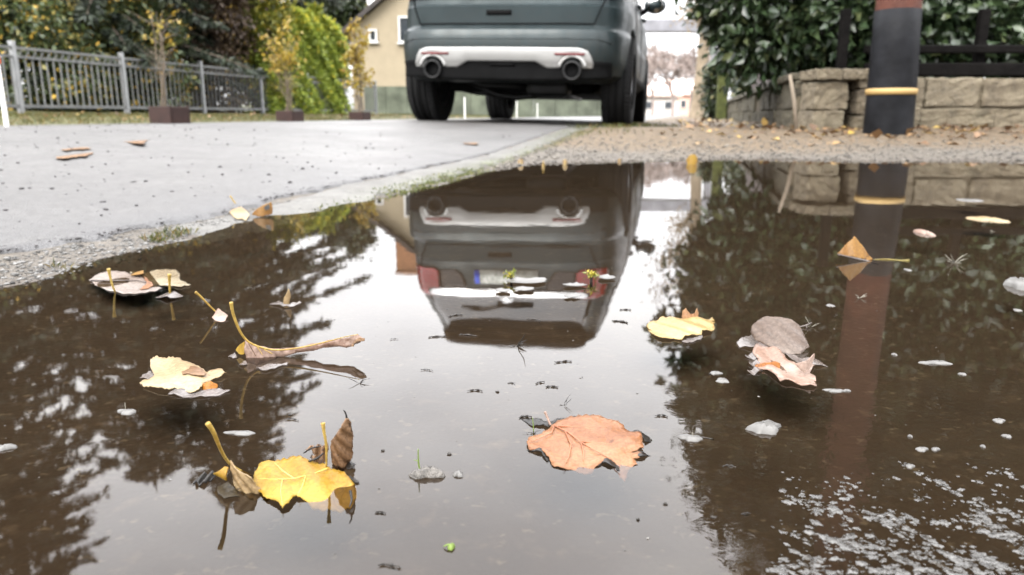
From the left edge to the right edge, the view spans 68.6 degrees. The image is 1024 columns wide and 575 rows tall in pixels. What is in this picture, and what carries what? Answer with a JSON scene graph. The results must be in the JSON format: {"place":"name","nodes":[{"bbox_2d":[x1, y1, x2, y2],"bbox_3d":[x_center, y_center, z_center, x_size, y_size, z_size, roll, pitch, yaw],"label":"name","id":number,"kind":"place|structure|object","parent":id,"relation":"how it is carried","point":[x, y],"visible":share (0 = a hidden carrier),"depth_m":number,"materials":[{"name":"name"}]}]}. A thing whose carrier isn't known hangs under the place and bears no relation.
{"place":"outdoors","nodes":[
{"label":"outdoors","id":0,"kind":"place"},
{"bbox_2d":[0,115,672,253],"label":"road","id":1,"kind":"structure","parent":0,"point":[39,208],"depth_m":2.14,"materials":[{"name":"asphalt"}]},
{"bbox_2d":[0,61,8,126],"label":"marker post","id":2,"kind":"object","parent":1,"relation":"on","point":[4,109],"visible":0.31,"depth_m":5.53,"materials":[{"name":"white plastic"}]},
{"bbox_2d":[56,154,78,157],"bbox_3d":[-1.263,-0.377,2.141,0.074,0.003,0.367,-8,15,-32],"label":"road leaf","id":3,"kind":"object","parent":1,"relation":"on","point":[70,156],"visible":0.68,"depth_m":2.08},
{"bbox_2d":[78,152,92,155],"bbox_3d":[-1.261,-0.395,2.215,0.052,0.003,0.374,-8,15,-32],"label":"road leaf","id":4,"kind":"object","parent":1,"relation":"on","point":[84,154],"visible":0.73,"depth_m":2.17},
{"bbox_2d":[125,140,147,143],"bbox_3d":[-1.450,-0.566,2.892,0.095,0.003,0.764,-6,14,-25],"label":"road leaf","id":5,"kind":"object","parent":1,"relation":"on","point":[141,142],"visible":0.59,"depth_m":2.77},
{"bbox_2d":[148,106,190,123],"bbox_3d":[-3.554,-1.784,7.798,0.280,0.185,0.280,5,14,19],"label":"planter box","id":6,"kind":"object","parent":1,"relation":"on","point":[169,114],"visible":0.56,"depth_m":7.68,"materials":[{"name":"wood"}]},
{"bbox_2d":[127,9,180,105],"bbox_3d":[-3.594,-2.339,7.708,0.431,1.011,0.447,0,13,0],"label":"shrub","id":7,"kind":"object","parent":6,"relation":"on","point":[163,65],"visible":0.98,"depth_m":7.68,"materials":[{"name":"yellow plant"}]},
{"bbox_2d":[0,161,445,250],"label":"edge grit","id":8,"kind":"object","parent":1,"relation":"on","point":[117,228],"visible":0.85,"depth_m":1.16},
{"bbox_2d":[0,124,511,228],"bbox_3d":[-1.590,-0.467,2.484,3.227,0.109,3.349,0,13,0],"label":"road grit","id":9,"kind":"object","parent":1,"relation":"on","point":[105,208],"visible":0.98,"depth_m":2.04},
{"bbox_2d":[276,111,303,121],"bbox_3d":[-2.997,-2.307,10.141,0.265,0.155,0.265,5,14,19],"label":"planter box","id":10,"kind":"object","parent":1,"relation":"on","point":[293,116],"visible":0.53,"depth_m":10.03,"materials":[{"name":"wood"}]},
{"bbox_2d":[260,16,306,110],"bbox_3d":[-3.057,-2.962,10.031,0.516,1.223,0.686,0,13,0],"label":"shrub","id":11,"kind":"object","parent":10,"relation":"on","point":[285,58],"visible":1,"depth_m":9.98,"materials":[{"name":"yellow plant"}]},
{"bbox_2d":[349,112,370,119],"bbox_3d":[-2.487,-2.798,12.286,0.260,0.150,0.260,5,14,19],"label":"planter box","id":12,"kind":"object","parent":1,"relation":"on","point":[360,115],"visible":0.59,"depth_m":12.18,"materials":[{"name":"wood"}]},
{"bbox_2d":[337,15,374,111],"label":"shrub","id":13,"kind":"object","parent":12,"relation":"on","point":[356,57],"visible":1,"depth_m":12.06,"materials":[{"name":"yellow plant"}]},
{"bbox_2d":[21,0,984,107],"label":"sky","id":14,"kind":"structure","parent":0,"point":[676,42],"materials":[{"name":"white"}]},
{"bbox_2d":[0,104,1023,574],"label":"ground","id":15,"kind":"structure","parent":0,"point":[92,482],"depth_m":0.57,"materials":[{"name":"gravel"}]},
{"bbox_2d":[0,0,113,40],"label":"spruce tree","id":16,"kind":"object","parent":15,"relation":"on","point":[27,32],"visible":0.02,"depth_m":12.81,"materials":[{"name":"green plant"}]},
{"bbox_2d":[0,0,130,111],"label":"evergreen bush","id":17,"kind":"object","parent":15,"relation":"on","point":[57,37],"visible":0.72,"depth_m":11.96,"materials":[{"name":"green plant"}]},
{"bbox_2d":[28,0,206,112],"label":"evergreen bush","id":18,"kind":"object","parent":15,"relation":"on","point":[178,41],"visible":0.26,"depth_m":13.55,"materials":[{"name":"green plant"}]},
{"bbox_2d":[42,225,199,268],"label":"edge grass","id":19,"kind":"structure","parent":15,"relation":"on","point":[157,235],"depth_m":1.07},
{"bbox_2d":[0,0,269,102],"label":"spruce tree","id":20,"kind":"object","parent":15,"relation":"on","point":[82,11],"visible":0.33,"depth_m":13.40,"materials":[{"name":"green plant"}]},
{"bbox_2d":[87,0,196,111],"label":"autumn bush","id":21,"kind":"object","parent":15,"relation":"on","point":[166,15],"visible":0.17,"depth_m":13.64,"materials":[{"name":"yellow plant"}]},
{"bbox_2d":[0,41,377,114],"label":"metal fence","id":22,"kind":"object","parent":15,"relation":"on","point":[20,105],"visible":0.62,"depth_m":12.27,"materials":[{"name":"metal"}]},
{"bbox_2d":[168,0,274,112],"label":"brown bush","id":23,"kind":"object","parent":15,"relation":"on","point":[228,14],"visible":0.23,"depth_m":15.66,"materials":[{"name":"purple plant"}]},
{"bbox_2d":[203,0,300,113],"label":"climber bush","id":24,"kind":"object","parent":15,"relation":"on","point":[282,11],"visible":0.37,"depth_m":16.38,"materials":[{"name":"green plant"}]},
{"bbox_2d":[0,111,521,125],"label":"verge grass","id":25,"kind":"structure","parent":15,"relation":"on","point":[257,116],"depth_m":9.56,"materials":[{"name":"plant"}]},
{"bbox_2d":[188,0,345,102],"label":"spruce tree","id":26,"kind":"object","parent":15,"relation":"on","point":[335,4],"visible":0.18,"depth_m":18.05,"materials":[{"name":"green plant"}]},
{"bbox_2d":[0,161,551,292],"bbox_3d":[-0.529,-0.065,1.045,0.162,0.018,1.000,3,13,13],"label":"crumbled gravel","id":27,"kind":"structure","parent":15,"relation":"on","point":[74,247],"depth_m":0.94,"materials":[{"name":"gravel"}]},
{"bbox_2d":[230,1,353,114],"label":"trimmed hedge","id":28,"kind":"object","parent":15,"relation":"on","point":[321,51],"visible":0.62,"depth_m":18.23,"materials":[{"name":"green plant"}]},
{"bbox_2d":[298,0,368,48],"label":"round tree","id":29,"kind":"object","parent":15,"relation":"on","point":[353,8],"visible":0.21,"depth_m":31.56,"materials":[{"name":"green plant"}]},
{"bbox_2d":[342,0,408,109],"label":"house","id":30,"kind":"structure","parent":15,"relation":"on","point":[387,20],"depth_m":28.60,"materials":[{"name":"paint"}]},
{"bbox_2d":[367,29,378,43],"bbox_3d":[-5.287,-9.546,28.524,0.438,0.525,0.155,0,13,0],"label":"window","id":31,"kind":"structure","parent":30,"relation":"in","point":[373,35],"depth_m":28.53,"materials":[{"name":"white glass"}]},
{"bbox_2d":[397,16,407,43],"bbox_3d":[-3.876,-9.761,28.474,0.998,1.017,0.155,0,13,0],"label":"window","id":32,"kind":"structure","parent":30,"relation":"in","point":[402,20],"depth_m":28.48,"materials":[{"name":"white glass"}]},
{"bbox_2d":[145,116,677,242],"bbox_3d":[4.034,-4.472,20.034,0.168,0.128,40.016,3,13,13],"label":"gutter strip","id":33,"kind":"object","parent":15,"relation":"on","point":[284,213],"visible":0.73,"depth_m":1.58,"materials":[{"name":"concrete"}]},
{"bbox_2d":[229,195,249,220],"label":"pale yellow leaf","id":34,"kind":"object","parent":33,"relation":"on","point":[240,213],"visible":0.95,"depth_m":1.31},
{"bbox_2d":[314,131,588,212],"bbox_3d":[0.030,-0.541,2.955,0.171,0.095,3.300,3,13,12],"label":"moss","id":35,"kind":"object","parent":33,"relation":"on","point":[431,182],"visible":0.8,"depth_m":2.01,"materials":[{"name":"green plant"}]},
{"bbox_2d":[364,86,600,116],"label":"garden wall","id":36,"kind":"structure","parent":15,"relation":"on","point":[392,99],"depth_m":25.65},
{"bbox_2d":[404,0,665,126],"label":"parked car","id":37,"kind":"object","parent":15,"relation":"on","point":[502,56],"visible":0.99,"depth_m":5.63,"materials":[{"name":"grey paint"}]},
{"bbox_2d":[542,119,684,135],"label":"edge grass","id":38,"kind":"structure","parent":15,"relation":"on","point":[619,125],"depth_m":5.18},
{"bbox_2d":[647,44,676,115],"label":"bare tree","id":39,"kind":"object","parent":15,"relation":"on","point":[656,50],"visible":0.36,"depth_m":51.95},
{"bbox_2d":[646,84,682,115],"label":"house","id":40,"kind":"structure","parent":15,"relation":"on","point":[662,99],"depth_m":60.26,"materials":[{"name":"paint"}]},
{"bbox_2d":[646,101,651,108],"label":"window","id":41,"kind":"structure","parent":40,"relation":"in","point":[649,103],"depth_m":60.17,"materials":[{"name":"white glass"}]},
{"bbox_2d":[664,101,671,108],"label":"window","id":42,"kind":"structure","parent":40,"relation":"in","point":[667,104],"depth_m":60.16,"materials":[{"name":"white glass"}]},
{"bbox_2d":[648,53,695,115],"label":"bare tree","id":43,"kind":"object","parent":15,"relation":"on","point":[662,67],"visible":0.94,"depth_m":42.18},
{"bbox_2d":[664,79,693,115],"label":"house","id":44,"kind":"structure","parent":15,"relation":"on","point":[683,104],"depth_m":73.02,"materials":[{"name":"paint"}]},
{"bbox_2d":[680,100,685,107],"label":"window","id":45,"kind":"structure","parent":44,"relation":"in","point":[683,102],"depth_m":72.79,"materials":[{"name":"white glass"}]},
{"bbox_2d":[643,19,718,115],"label":"pipe bridge","id":46,"kind":"structure","parent":15,"relation":"on","point":[656,25],"depth_m":43.30,"materials":[{"name":"grey metal"}]},
{"bbox_2d":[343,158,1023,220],"bbox_3d":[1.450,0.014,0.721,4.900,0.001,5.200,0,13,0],"label":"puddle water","id":47,"kind":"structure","parent":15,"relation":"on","point":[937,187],"depth_m":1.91,"materials":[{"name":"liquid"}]},
{"bbox_2d":[0,444,17,451],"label":"floating clump","id":48,"kind":"object","parent":47,"relation":"on","point":[5,447],"visible":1,"depth_m":0.40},
{"bbox_2d":[89,268,161,293],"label":"sunken leaf","id":49,"kind":"object","parent":47,"relation":"on","point":[122,282],"visible":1,"depth_m":0.80,"materials":[{"name":"plant"}]},
{"bbox_2d":[117,406,136,415],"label":"floating clump","id":50,"kind":"object","parent":47,"relation":"on","point":[126,412],"visible":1,"depth_m":0.45,"materials":[{"name":"white plant"}]},
{"bbox_2d":[130,269,190,286],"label":"sunken leaf","id":51,"kind":"object","parent":47,"relation":"on","point":[158,277],"visible":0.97,"depth_m":0.83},
{"bbox_2d":[156,274,182,297],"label":"winged leaf","id":52,"kind":"object","parent":47,"relation":"on","point":[170,294],"visible":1,"depth_m":0.74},
{"bbox_2d":[139,356,229,397],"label":"cream leaf","id":53,"kind":"object","parent":47,"relation":"on","point":[185,379],"visible":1,"depth_m":0.50,"materials":[{"name":"plant"}]},
{"bbox_2d":[194,291,227,322],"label":"stalk leaf","id":54,"kind":"object","parent":47,"relation":"on","point":[219,315],"visible":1,"depth_m":0.66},
{"bbox_2d":[193,421,269,501],"bbox_3d":[-0.135,0.082,0.362,0.038,0.039,0.028,12,18,43],"label":"curled leaf","id":55,"kind":"object","parent":47,"relation":"on","point":[245,485],"visible":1,"depth_m":0.36,"materials":[{"name":"plant"}]},
{"bbox_2d":[223,430,255,435],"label":"floating clump","id":56,"kind":"object","parent":47,"relation":"on","point":[243,433],"visible":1,"depth_m":0.42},
{"bbox_2d":[252,202,272,216],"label":"folded yellow leaf","id":57,"kind":"object","parent":47,"relation":"on","point":[265,209],"visible":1,"depth_m":1.32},
{"bbox_2d":[270,288,300,307],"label":"fin leaf","id":58,"kind":"object","parent":47,"relation":"on","point":[285,303],"visible":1,"depth_m":0.71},
{"bbox_2d":[228,302,364,370],"bbox_3d":[-0.159,0.036,0.539,0.102,0.051,0.040,0,13,0],"label":"long stalk leaf","id":59,"kind":"object","parent":47,"relation":"on","point":[256,354],"visible":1,"depth_m":0.56,"materials":[{"name":"plant"}]},
{"bbox_2d":[253,422,356,513],"bbox_3d":[-0.101,0.085,0.362,0.055,0.032,0.050,0,13,0],"label":"yellow leaf","id":60,"kind":"object","parent":47,"relation":"on","point":[321,487],"visible":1,"depth_m":0.36,"materials":[{"name":"plant"}]},
{"bbox_2d":[303,410,358,482],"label":"brown leaf","id":61,"kind":"object","parent":47,"relation":"on","point":[341,446],"visible":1,"depth_m":0.38,"materials":[{"name":"plant"}]},
{"bbox_2d":[378,563,400,570],"bbox_3d":[-0.049,0.111,0.298,0.010,0.003,0.003,0,13,0],"label":"floating crumb","id":62,"kind":"object","parent":47,"relation":"on","point":[390,564],"visible":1,"depth_m":0.30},
{"bbox_2d":[408,449,445,479],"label":"floating clump","id":63,"kind":"object","parent":47,"relation":"on","point":[430,472],"visible":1,"depth_m":0.37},
{"bbox_2d":[443,543,454,550],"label":"floating clump","id":64,"kind":"object","parent":47,"relation":"on","point":[450,546],"visible":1,"depth_m":0.31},
{"bbox_2d":[452,470,462,477],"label":"floating clump","id":65,"kind":"object","parent":47,"relation":"on","point":[458,474],"visible":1,"depth_m":0.37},
{"bbox_2d":[495,288,510,291],"bbox_3d":[-0.009,0.003,0.760,0.016,0.002,0.017,0,13,0],"label":"floating leaf disc","id":66,"kind":"object","parent":47,"relation":"on","point":[501,290],"visible":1,"depth_m":0.76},
{"bbox_2d":[503,267,515,289],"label":"water plant","id":67,"kind":"object","parent":47,"relation":"on","point":[511,274],"visible":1,"depth_m":0.81,"materials":[{"name":"yellow plant"}]},
{"bbox_2d":[4,219,1016,553],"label":"dust specks","id":68,"kind":"object","parent":47,"relation":"on","point":[508,399],"visible":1,"depth_m":0.49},
{"bbox_2d":[510,333,525,346],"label":"floating sprig","id":69,"kind":"object","parent":47,"relation":"on","point":[519,343],"visible":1,"depth_m":0.58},
{"bbox_2d":[513,286,533,290],"bbox_3d":[0.012,0.001,0.767,0.022,0.002,0.019,0,13,0],"label":"floating leaf disc","id":70,"kind":"object","parent":47,"relation":"on","point":[522,288],"visible":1,"depth_m":0.77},
{"bbox_2d":[506,277,546,282],"bbox_3d":[0.015,-0.007,0.805,0.044,0.003,0.028,2,13,7],"label":"floating leaf disc","id":71,"kind":"object","parent":47,"relation":"on","point":[528,280],"visible":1,"depth_m":0.81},
{"bbox_2d":[564,293,580,297],"bbox_3d":[0.059,0.008,0.737,0.017,0.002,0.015,0,13,0],"label":"floating leaf disc","id":72,"kind":"object","parent":47,"relation":"on","point":[574,295],"visible":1,"depth_m":0.74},
{"bbox_2d":[563,282,586,285],"bbox_3d":[0.066,-0.003,0.786,0.026,0.003,0.018,0,13,0],"label":"floating leaf disc","id":73,"kind":"object","parent":47,"relation":"on","point":[575,284],"visible":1,"depth_m":0.79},
{"bbox_2d":[520,411,651,481],"bbox_3d":[0.041,0.083,0.410,0.073,0.012,0.077,0,13,0],"label":"orange leaf","id":74,"kind":"object","parent":47,"relation":"on","point":[586,444],"visible":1,"depth_m":0.41,"materials":[{"name":"plant"}]},
{"bbox_2d":[583,269,598,290],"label":"water plant","id":75,"kind":"object","parent":47,"relation":"on","point":[590,274],"visible":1,"depth_m":0.81,"materials":[{"name":"yellow plant"}]},
{"bbox_2d":[598,274,614,278],"bbox_3d":[0.103,-0.011,0.822,0.019,0.003,0.024,0,13,0],"label":"floating leaf disc","id":76,"kind":"object","parent":47,"relation":"on","point":[606,276],"visible":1,"depth_m":0.82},
{"bbox_2d":[647,308,714,342],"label":"butter leaf","id":77,"kind":"object","parent":47,"relation":"on","point":[686,324],"visible":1,"depth_m":0.63,"materials":[{"name":"plant"}]},
{"bbox_2d":[686,154,697,163],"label":"shore leaf","id":78,"kind":"object","parent":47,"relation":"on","point":[691,159],"visible":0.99,"depth_m":2.74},
{"bbox_2d":[676,432,713,442],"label":"floating clump","id":79,"kind":"object","parent":47,"relation":"on","point":[692,438],"visible":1,"depth_m":0.41,"materials":[{"name":"white plant"}]},
{"bbox_2d":[710,371,722,374],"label":"floating clump","id":80,"kind":"object","parent":47,"relation":"on","point":[716,373],"visible":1,"depth_m":0.52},
{"bbox_2d":[715,377,728,382],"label":"floating clump","id":81,"kind":"object","parent":47,"relation":"on","point":[721,380],"visible":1,"depth_m":0.51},
{"bbox_2d":[745,419,781,435],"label":"floating clump","id":82,"kind":"object","parent":47,"relation":"on","point":[768,427],"visible":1,"depth_m":0.42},
{"bbox_2d":[736,316,811,354],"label":"domed leaf","id":83,"kind":"object","parent":47,"relation":"on","point":[786,335],"visible":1,"depth_m":0.57,"materials":[{"name":"plant"}]},
{"bbox_2d":[745,342,827,386],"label":"pink leaf","id":84,"kind":"object","parent":47,"relation":"on","point":[777,363],"visible":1,"depth_m":0.53,"materials":[{"name":"plant"}]},
{"bbox_2d":[822,389,843,392],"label":"floating clump","id":85,"kind":"object","parent":47,"relation":"on","point":[834,390],"visible":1,"depth_m":0.49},
{"bbox_2d":[837,236,908,264],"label":"tent leaf","id":86,"kind":"object","parent":47,"relation":"on","point":[853,247],"visible":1,"depth_m":0.93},
{"bbox_2d":[765,461,1023,574],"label":"foam","id":87,"kind":"object","parent":47,"relation":"on","point":[985,560],"visible":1,"depth_m":0.32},
{"bbox_2d":[905,464,914,468],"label":"floating clump","id":88,"kind":"object","parent":47,"relation":"on","point":[909,466],"visible":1,"depth_m":0.38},
{"bbox_2d":[915,447,928,452],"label":"floating clump","id":89,"kind":"object","parent":47,"relation":"on","point":[921,449],"visible":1,"depth_m":0.40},
{"bbox_2d":[913,229,935,235],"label":"floating clump","id":90,"kind":"object","parent":47,"relation":"on","point":[923,232],"visible":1,"depth_m":1.13,"materials":[{"name":"pink plant"}]},
{"bbox_2d":[918,360,952,364],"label":"floating clump","id":91,"kind":"object","parent":47,"relation":"on","point":[936,362],"visible":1,"depth_m":0.54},
{"bbox_2d":[931,447,939,451],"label":"floating clump","id":92,"kind":"object","parent":47,"relation":"on","point":[935,449],"visible":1,"depth_m":0.40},
{"bbox_2d":[946,254,965,263],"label":"floating sprig","id":93,"kind":"object","parent":47,"relation":"on","point":[953,261],"visible":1,"depth_m":0.91,"materials":[{"name":"grey plant"}]},
{"bbox_2d":[956,198,982,201],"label":"floating clump","id":94,"kind":"object","parent":47,"relation":"on","point":[972,200],"visible":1,"depth_m":1.56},
{"bbox_2d":[966,216,1010,222],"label":"floating clump","id":95,"kind":"object","parent":47,"relation":"on","point":[985,218],"visible":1,"depth_m":1.27,"materials":[{"name":"beige plant"}]},
{"bbox_2d":[992,418,1005,423],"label":"floating clump","id":96,"kind":"object","parent":47,"relation":"on","point":[998,420],"visible":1,"depth_m":0.44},
{"bbox_2d":[1001,434,1011,438],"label":"floating clump","id":97,"kind":"object","parent":47,"relation":"on","point":[1008,436],"visible":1,"depth_m":0.42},
{"bbox_2d":[1002,277,1023,290],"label":"floating clump","id":98,"kind":"object","parent":47,"relation":"on","point":[1016,283],"visible":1,"depth_m":0.78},
{"bbox_2d":[670,0,709,117],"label":"street tree","id":99,"kind":"object","parent":15,"relation":"on","point":[695,107],"visible":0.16,"depth_m":19.20,"materials":[{"name":"beige plant"}]},
{"bbox_2d":[670,46,710,111],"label":"bare tree","id":100,"kind":"object","parent":15,"relation":"on","point":[684,57],"visible":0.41,"depth_m":47.61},
{"bbox_2d":[690,64,729,118],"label":"ivy bush","id":101,"kind":"object","parent":15,"relation":"on","point":[710,76],"visible":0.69,"depth_m":14.90,"materials":[{"name":"green plant"}]},
{"bbox_2d":[715,48,727,118],"bbox_3d":[3.851,-3.750,13.707,0.191,1.404,0.196,3,13,12],"label":"mossy post","id":102,"kind":"object","parent":15,"relation":"on","point":[721,108],"visible":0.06,"depth_m":13.70,"materials":[{"name":"green wood"}]},
{"bbox_2d":[668,117,817,130],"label":"leaf litter","id":103,"kind":"object","parent":15,"relation":"on","point":[764,122],"visible":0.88,"depth_m":5.86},
{"bbox_2d":[484,133,1023,168],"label":"gravel","id":104,"kind":"structure","parent":15,"relation":"on","point":[725,156],"depth_m":3.22,"materials":[{"name":"gravel"}]},
{"bbox_2d":[711,75,828,110],"bbox_3d":[4.725,-4.202,13.320,2.245,2.344,7.550,2,13,11],"label":"laurel bush","id":105,"kind":"object","parent":15,"relation":"on","point":[735,91],"depth_m":13.60,"materials":[{"name":"green plant"}]},
{"bbox_2d":[726,73,827,128],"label":"side wall","id":106,"kind":"structure","parent":15,"relation":"on","point":[771,108],"depth_m":6.42,"materials":[{"name":"stone"}]},
{"bbox_2d":[751,74,769,88],"bbox_3d":[3.600,-2.994,10.855,0.023,0.620,3.588,3,13,13],"label":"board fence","id":107,"kind":"object","parent":106,"relation":"attached to","point":[758,82],"visible":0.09,"depth_m":11.20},
{"bbox_2d":[788,74,798,129],"bbox_3d":[1.671,-1.097,4.452,0.028,0.325,0.101,-7,14,-26],"label":"wooden stake","id":108,"kind":"object","parent":15,"relation":"on","point":[795,115],"visible":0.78,"depth_m":4.44,"materials":[{"name":"brown wood"}]},
{"bbox_2d":[798,68,868,129],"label":"stone pier","id":109,"kind":"structure","parent":15,"relation":"on","point":[837,99],"depth_m":4.69,"materials":[{"name":"stone"}]},
{"bbox_2d":[649,121,1023,144],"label":"leaf litter","id":110,"kind":"object","parent":15,"relation":"on","point":[877,133],"visible":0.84,"depth_m":4.27,"materials":[{"name":"plant"}]},
{"bbox_2d":[674,0,1009,101],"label":"laurel bush","id":111,"kind":"object","parent":15,"relation":"on","point":[772,41],"visible":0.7,"depth_m":5.50,"materials":[{"name":"green plant"}]},
{"bbox_2d":[862,0,922,134],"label":"wooden pole","id":112,"kind":"object","parent":15,"relation":"on","point":[891,91],"visible":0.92,"depth_m":4.14,"materials":[{"name":"wood"}]},
{"bbox_2d":[848,77,1023,127],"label":"stone wall","id":113,"kind":"structure","parent":15,"relation":"on","point":[968,101],"depth_m":4.74,"materials":[{"name":"stone"}]},
{"bbox_2d":[835,9,1023,77],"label":"timber fence","id":114,"kind":"object","parent":113,"relation":"on","point":[977,66],"visible":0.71,"depth_m":4.75,"materials":[{"name":"wood"}]},
{"bbox_2d":[918,0,1023,78],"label":"laurel bush","id":115,"kind":"object","parent":15,"relation":"on","point":[1010,31],"visible":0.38,"depth_m":5.21,"materials":[{"name":"green plant"}]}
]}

